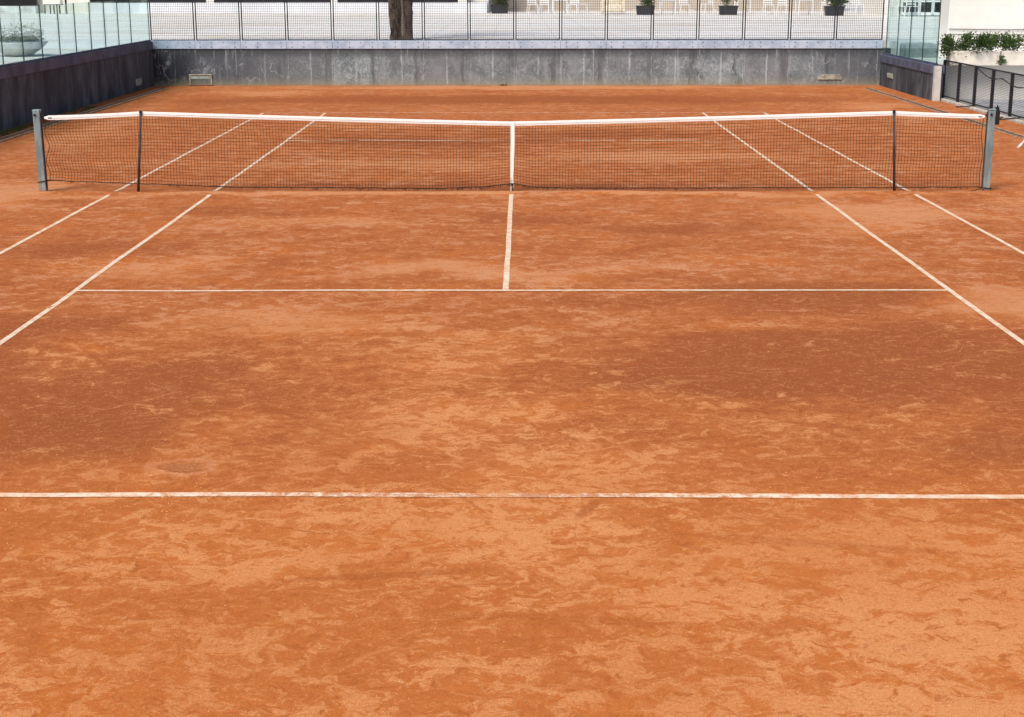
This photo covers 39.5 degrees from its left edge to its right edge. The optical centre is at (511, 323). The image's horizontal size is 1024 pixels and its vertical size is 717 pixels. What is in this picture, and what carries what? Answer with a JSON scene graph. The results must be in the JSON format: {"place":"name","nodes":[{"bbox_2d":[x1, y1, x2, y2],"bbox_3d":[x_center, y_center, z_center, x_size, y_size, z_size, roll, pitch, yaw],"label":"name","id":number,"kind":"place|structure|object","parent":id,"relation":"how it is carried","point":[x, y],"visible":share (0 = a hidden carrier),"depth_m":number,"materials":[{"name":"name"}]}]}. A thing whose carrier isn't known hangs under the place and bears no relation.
{"place":"outdoors","nodes":[
{"label":"outdoors","id":0,"kind":"place"},
{"bbox_2d":[0,13,306,64],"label":"terrace","id":1,"kind":"structure","parent":0,"point":[139,27],"depth_m":51.94,"materials":[{"name":"stone"}]},
{"bbox_2d":[0,22,47,56],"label":"bowl planter","id":2,"kind":"object","parent":1,"relation":"on","point":[12,43],"visible":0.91,"depth_m":31.19,"materials":[{"name":"concrete"}]},
{"bbox_2d":[43,0,63,13],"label":"chair","id":3,"kind":"object","parent":1,"relation":"on","point":[52,2],"visible":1,"depth_m":69.24,"materials":[{"name":"white paint"}]},
{"bbox_2d":[0,0,490,12],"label":"building","id":4,"kind":"structure","parent":1,"relation":"on","point":[136,6],"depth_m":70.22,"materials":[{"name":"white paint"}]},
{"bbox_2d":[0,0,37,5],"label":"window","id":5,"kind":"structure","parent":4,"relation":"in","point":[2,2],"depth_m":70.36,"materials":[{"name":"black glass"}]},
{"bbox_2d":[90,0,205,2],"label":"window","id":6,"kind":"structure","parent":4,"relation":"in","point":[92,1],"depth_m":70.31,"materials":[{"name":"black glass"}]},
{"bbox_2d":[214,0,329,2],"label":"window","id":7,"kind":"structure","parent":4,"relation":"in","point":[215,0],"depth_m":70.31,"materials":[{"name":"black glass"}]},
{"bbox_2d":[338,0,457,2],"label":"window","id":8,"kind":"structure","parent":4,"relation":"in","point":[430,1],"depth_m":70.29,"materials":[{"name":"black glass"}]},
{"bbox_2d":[0,85,1023,716],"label":"clay ground","id":9,"kind":"structure","parent":0,"point":[674,607],"depth_m":9.63,"materials":[{"name":"orange soil"}]},
{"bbox_2d":[32,109,47,190],"bbox_3d":[-6.463,-2.341,19.556,0.128,1.182,0.118,-1,14,0],"label":"net post","id":10,"kind":"object","parent":9,"relation":"on","point":[39,144],"visible":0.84,"depth_m":19.51,"materials":[{"name":"grey metal"}]},
{"bbox_2d":[37,111,991,190],"bbox_3d":[0.029,-2.348,19.517,13.136,1.104,0.189,0,14,0],"label":"tennis net","id":11,"kind":"object","parent":10,"relation":"attached to","point":[512,124],"visible":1,"depth_m":19.51,"materials":[{"name":"black fabric"}]},
{"bbox_2d":[0,90,142,135],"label":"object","id":12,"kind":"structure","parent":9,"relation":"on","point":[17,128],"depth_m":28.59,"materials":[{"name":"grey metal"}]},
{"bbox_2d":[0,88,164,139],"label":"drain channel","id":13,"kind":"object","parent":9,"relation":"on","point":[82,113],"visible":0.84,"depth_m":31.46,"materials":[{"name":"grey metal"}]},
{"bbox_2d":[0,88,167,142],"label":"drain kerb","id":14,"kind":"structure","parent":9,"relation":"on","point":[6,139],"depth_m":31.38,"materials":[{"name":"concrete"}]},
{"bbox_2d":[0,113,262,253],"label":"court line","id":15,"kind":"object","parent":9,"relation":"on","point":[40,231],"visible":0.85,"depth_m":18.75,"materials":[{"name":"white paint"}]},
{"bbox_2d":[137,110,141,191],"bbox_3d":[-5.111,-2.348,19.548,0.137,1.140,0.058,0,14,0],"label":"singles stick","id":16,"kind":"object","parent":9,"relation":"on","point":[139,152],"visible":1,"depth_m":19.52,"materials":[{"name":"black plastic"}]},
{"bbox_2d":[0,113,325,344],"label":"court line","id":17,"kind":"object","parent":9,"relation":"on","point":[19,329],"visible":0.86,"depth_m":14.86,"materials":[{"name":"white paint"}]},
{"bbox_2d":[288,140,711,140],"bbox_3d":[0.015,-3.330,25.896,8.170,0.008,0.079,0,14,0],"label":"court line","id":18,"kind":"object","parent":9,"relation":"on","point":[516,140],"visible":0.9,"depth_m":25.87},
{"bbox_2d":[503,194,512,289],"bbox_3d":[-0.034,-1.041,16.443,0.064,0.008,6.090,0,14,0],"label":"court line","id":19,"kind":"object","parent":9,"relation":"on","point":[508,254],"visible":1,"depth_m":15.64,"materials":[{"name":"white paint"}]},
{"bbox_2d":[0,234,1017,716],"bbox_3d":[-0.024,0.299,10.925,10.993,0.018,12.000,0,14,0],"label":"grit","id":20,"kind":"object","parent":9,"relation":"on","point":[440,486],"visible":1,"depth_m":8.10,"materials":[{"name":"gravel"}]},
{"bbox_2d":[0,492,1023,498],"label":"court line","id":21,"kind":"object","parent":9,"relation":"on","point":[707,495],"visible":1,"depth_m":8.12,"materials":[{"name":"white paint"}]},
{"bbox_2d":[78,289,946,290],"bbox_3d":[0.001,-0.313,13.456,8.200,0.007,0.062,0,14,0],"label":"court line","id":22,"kind":"object","parent":9,"relation":"on","point":[555,290],"visible":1,"depth_m":13.46,"materials":[{"name":"white paint"}]},
{"bbox_2d":[341,112,763,112],"bbox_3d":[0.028,-4.620,31.226,10.970,0.008,0.090,0,14,0],"label":"court line","id":23,"kind":"object","parent":9,"relation":"on","point":[555,112],"visible":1,"depth_m":31.24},
{"bbox_2d":[703,113,1023,344],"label":"court line","id":24,"kind":"object","parent":9,"relation":"on","point":[996,323],"visible":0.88,"depth_m":14.84,"materials":[{"name":"white paint"}]},
{"bbox_2d":[764,112,1023,253],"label":"court line","id":25,"kind":"object","parent":9,"relation":"on","point":[980,229],"visible":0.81,"depth_m":18.66,"materials":[{"name":"white paint"}]},
{"bbox_2d":[892,110,895,190],"bbox_3d":[5.236,-2.350,19.523,0.107,1.139,0.058,0,14,0],"label":"singles stick","id":26,"kind":"object","parent":9,"relation":"on","point":[894,171],"visible":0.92,"depth_m":19.51,"materials":[{"name":"black plastic"}]},
{"bbox_2d":[862,88,1023,139],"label":"drain kerb","id":27,"kind":"structure","parent":9,"relation":"on","point":[996,130],"depth_m":31.37,"materials":[{"name":"concrete"}]},
{"bbox_2d":[866,88,1023,137],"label":"drain channel","id":28,"kind":"object","parent":9,"relation":"on","point":[945,112],"visible":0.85,"depth_m":31.52,"materials":[{"name":"grey metal"}]},
{"bbox_2d":[981,105,1002,190],"bbox_3d":[6.573,-2.370,19.518,0.240,1.235,0.118,0,14,0],"label":"net post","id":29,"kind":"object","parent":9,"relation":"on","point":[993,117],"visible":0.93,"depth_m":19.47,"materials":[{"name":"grey metal"}]},
{"bbox_2d":[151,10,888,47],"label":"terrace","id":30,"kind":"structure","parent":0,"point":[645,22],"depth_m":49.46,"materials":[{"name":"stone"}]},
{"bbox_2d":[388,0,412,38],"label":"tree","id":31,"kind":"object","parent":30,"relation":"on","point":[394,13],"visible":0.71,"depth_m":39.48,"materials":[{"name":"brown wood"}]},
{"bbox_2d":[489,0,509,12],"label":"plant trough","id":32,"kind":"object","parent":30,"relation":"on","point":[501,7],"visible":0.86,"depth_m":69.31,"materials":[{"name":"black plastic"}]},
{"bbox_2d":[527,0,538,12],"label":"cafe chair","id":33,"kind":"object","parent":30,"relation":"on","point":[533,4],"visible":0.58,"depth_m":68.20,"materials":[{"name":"white plastic"}]},
{"bbox_2d":[539,0,550,12],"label":"cafe chair","id":34,"kind":"object","parent":30,"relation":"on","point":[548,4],"visible":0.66,"depth_m":68.25,"materials":[{"name":"white plastic"}]},
{"bbox_2d":[552,0,566,12],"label":"cafe table","id":35,"kind":"object","parent":30,"relation":"on","point":[565,5],"visible":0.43,"depth_m":68.90,"materials":[{"name":"white plastic"}]},
{"bbox_2d":[567,0,579,12],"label":"cafe chair","id":36,"kind":"object","parent":30,"relation":"on","point":[570,4],"visible":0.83,"depth_m":68.40,"materials":[{"name":"white plastic"}]},
{"bbox_2d":[600,0,625,12],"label":"armchair","id":37,"kind":"object","parent":30,"relation":"on","point":[613,3],"visible":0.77,"depth_m":67.59,"materials":[{"name":"beige fabric"}]},
{"bbox_2d":[636,0,654,14],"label":"plant trough","id":38,"kind":"object","parent":30,"relation":"on","point":[648,3],"visible":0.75,"depth_m":66.20,"materials":[{"name":"black plastic"}]},
{"bbox_2d":[491,0,836,10],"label":"cafe wall","id":39,"kind":"structure","parent":30,"relation":"on","point":[523,4],"depth_m":74.70,"materials":[{"name":"beige paint"}]},
{"bbox_2d":[659,0,675,14],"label":"cafe table","id":40,"kind":"object","parent":30,"relation":"on","point":[661,3],"visible":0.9,"depth_m":67.00,"materials":[{"name":"white plastic"}]},
{"bbox_2d":[678,0,689,12],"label":"cafe chair","id":41,"kind":"object","parent":30,"relation":"on","point":[682,4],"visible":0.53,"depth_m":67.42,"materials":[{"name":"white plastic"}]},
{"bbox_2d":[700,1,713,12],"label":"cafe chair","id":42,"kind":"object","parent":30,"relation":"on","point":[708,7],"visible":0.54,"depth_m":68.79,"materials":[{"name":"white plastic"}]},
{"bbox_2d":[716,0,738,14],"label":"plant trough","id":43,"kind":"object","parent":30,"relation":"on","point":[728,6],"visible":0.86,"depth_m":66.00,"materials":[{"name":"black plastic"}]},
{"bbox_2d":[715,0,1023,55],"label":"terrace","id":44,"kind":"structure","parent":0,"point":[930,30],"depth_m":52.56,"materials":[{"name":"stone"}]},
{"bbox_2d":[734,0,750,12],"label":"cafe table","id":45,"kind":"object","parent":44,"relation":"on","point":[747,6],"visible":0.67,"depth_m":70.57,"materials":[{"name":"white plastic"}]},
{"bbox_2d":[762,0,774,14],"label":"cafe chair","id":46,"kind":"object","parent":44,"relation":"on","point":[765,5],"visible":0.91,"depth_m":66.64,"materials":[{"name":"white plastic"}]},
{"bbox_2d":[776,0,786,14],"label":"cafe chair","id":47,"kind":"object","parent":44,"relation":"on","point":[780,9],"visible":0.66,"depth_m":66.08,"materials":[{"name":"white plastic"}]},
{"bbox_2d":[795,0,813,14],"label":"cafe table","id":48,"kind":"object","parent":44,"relation":"on","point":[799,6],"visible":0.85,"depth_m":66.23,"materials":[{"name":"white plastic"}]},
{"bbox_2d":[822,0,848,15],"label":"plant trough","id":49,"kind":"object","parent":44,"relation":"on","point":[829,12],"visible":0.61,"depth_m":64.42,"materials":[{"name":"black plastic"}]},
{"bbox_2d":[850,0,864,13],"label":"cafe chair","id":50,"kind":"object","parent":44,"relation":"on","point":[856,6],"visible":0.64,"depth_m":67.44,"materials":[{"name":"white plastic"}]},
{"bbox_2d":[884,1,897,16],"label":"cafe chair","id":51,"kind":"object","parent":44,"relation":"on","point":[892,6],"visible":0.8,"depth_m":62.69,"materials":[{"name":"white plastic"}]},
{"bbox_2d":[905,0,918,16],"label":"cafe chair","id":52,"kind":"object","parent":44,"relation":"on","point":[915,6],"visible":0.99,"depth_m":63.02,"materials":[{"name":"white plastic"}]},
{"bbox_2d":[939,0,1023,40],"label":"building wall","id":53,"kind":"structure","parent":44,"relation":"on","point":[981,14],"depth_m":38.86,"materials":[{"name":"white paint"}]},
{"bbox_2d":[949,34,1023,34],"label":"wall cable","id":54,"kind":"object","parent":53,"relation":"attached to","point":[981,34],"depth_m":38.92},
{"bbox_2d":[956,29,1022,29],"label":"wall cable","id":55,"kind":"object","parent":53,"relation":"attached to","point":[989,29],"depth_m":38.89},
{"bbox_2d":[863,0,939,15],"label":"pavilion","id":56,"kind":"structure","parent":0,"point":[932,7],"depth_m":63.39,"materials":[{"name":"white paint"}]},
{"bbox_2d":[900,0,919,14],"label":"glazed door","id":57,"kind":"structure","parent":56,"relation":"in","point":[903,2],"depth_m":63.35,"materials":[{"name":"white plastic"}]},
{"bbox_2d":[919,0,932,14],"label":"glazed door","id":58,"kind":"structure","parent":56,"relation":"in","point":[929,3],"depth_m":63.35,"materials":[{"name":"white plastic"}]},
{"bbox_2d":[932,0,939,14],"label":"glazed door","id":59,"kind":"structure","parent":56,"relation":"in","point":[936,3],"depth_m":63.35,"materials":[{"name":"white plastic"}]},
{"bbox_2d":[899,43,936,56],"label":"bench block","id":60,"kind":"structure","parent":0,"point":[929,49],"depth_m":37.45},
{"bbox_2d":[909,56,1023,98],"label":"terrace","id":61,"kind":"structure","parent":0,"point":[1019,69],"depth_m":34.52,"materials":[{"name":"white stone"}]},
{"bbox_2d":[946,51,999,65],"bbox_3d":[11.045,-6.372,34.177,1.190,0.345,0.358,0,14,0],"label":"planter box","id":62,"kind":"object","parent":61,"relation":"on","point":[985,58],"visible":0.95,"depth_m":34.01,"materials":[{"name":"concrete"}]},
{"bbox_2d":[935,30,978,58],"bbox_3d":[10.604,-6.655,34.146,1.109,0.754,0.819,0,14,0],"label":"shrub","id":63,"kind":"object","parent":62,"relation":"in","point":[949,44],"visible":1,"depth_m":33.97,"materials":[{"name":"green plant"}]},
{"bbox_2d":[955,31,1002,56],"bbox_3d":[11.223,-6.682,34.022,1.308,0.628,0.768,0,14,0],"label":"shrub","id":64,"kind":"object","parent":62,"relation":"in","point":[984,40],"visible":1,"depth_m":33.92,"materials":[{"name":"green plant"}]},
{"bbox_2d":[997,54,1007,64],"bbox_3d":[11.688,-6.293,33.986,0.298,0.293,0.246,0,14,0],"label":"fern","id":65,"kind":"object","parent":62,"relation":"hanging from","point":[1001,59],"visible":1,"depth_m":33.96,"materials":[{"name":"green plant"}]},
{"bbox_2d":[999,51,1023,64],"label":"planter box","id":66,"kind":"object","parent":61,"relation":"on","point":[1014,57],"visible":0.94,"depth_m":34.03,"materials":[{"name":"concrete"}]},
{"bbox_2d":[986,29,1023,51],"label":"shrub","id":67,"kind":"object","parent":66,"relation":"in","point":[1008,41],"visible":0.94,"depth_m":34.04,"materials":[{"name":"green plant"}]},
{"bbox_2d":[961,99,1023,118],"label":"side path","id":68,"kind":"structure","parent":0,"point":[1015,112],"depth_m":33.17,"materials":[{"name":"grey concrete"}]},
{"label":"ground","id":69,"kind":"structure","parent":0,"visible":0},
{"bbox_2d":[0,41,153,131],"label":"retaining wall","id":70,"kind":"structure","parent":69,"relation":"on","point":[56,86],"depth_m":31.76,"materials":[{"name":"concrete"}]},
{"bbox_2d":[0,0,150,66],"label":"glass balustrade","id":71,"kind":"object","parent":70,"relation":"on","point":[51,57],"visible":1,"depth_m":32.01,"materials":[{"name":"clear glass"}]},
{"bbox_2d":[152,40,890,85],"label":"concrete wall","id":72,"kind":"structure","parent":69,"relation":"on","point":[488,62],"depth_m":38.97,"materials":[{"name":"concrete"}]},
{"bbox_2d":[149,0,884,39],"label":"fence","id":73,"kind":"object","parent":72,"relation":"on","point":[518,18],"visible":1,"depth_m":38.79,"materials":[{"name":"metal"}]},
{"bbox_2d":[879,55,944,100],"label":"retaining wall","id":74,"kind":"structure","parent":69,"relation":"on","point":[910,77],"depth_m":36.17,"materials":[{"name":"concrete"}]},
{"bbox_2d":[885,0,941,64],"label":"glass balustrade","id":75,"kind":"object","parent":74,"relation":"on","point":[918,60],"visible":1,"depth_m":36.23,"materials":[{"name":"clear glass"}]},
{"bbox_2d":[932,66,941,100],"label":"pillar","id":76,"kind":"structure","parent":69,"relation":"on","point":[937,73],"depth_m":34.01,"materials":[{"name":"paint"}]},
{"bbox_2d":[940,97,1023,124],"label":"kerb","id":77,"kind":"structure","parent":69,"relation":"on","point":[975,108],"depth_m":31.63,"materials":[{"name":"concrete"}]},
{"bbox_2d":[942,60,1023,119],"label":"metal railing","id":78,"kind":"object","parent":77,"relation":"on","point":[974,99],"visible":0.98,"depth_m":31.40,"materials":[{"name":"metal"}]},
{"bbox_2d":[977,67,1023,87],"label":"cable","id":79,"kind":"object","parent":78,"relation":"attached to","point":[1000,78],"visible":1,"depth_m":30.00,"materials":[{"name":"black plastic"}]}
]}

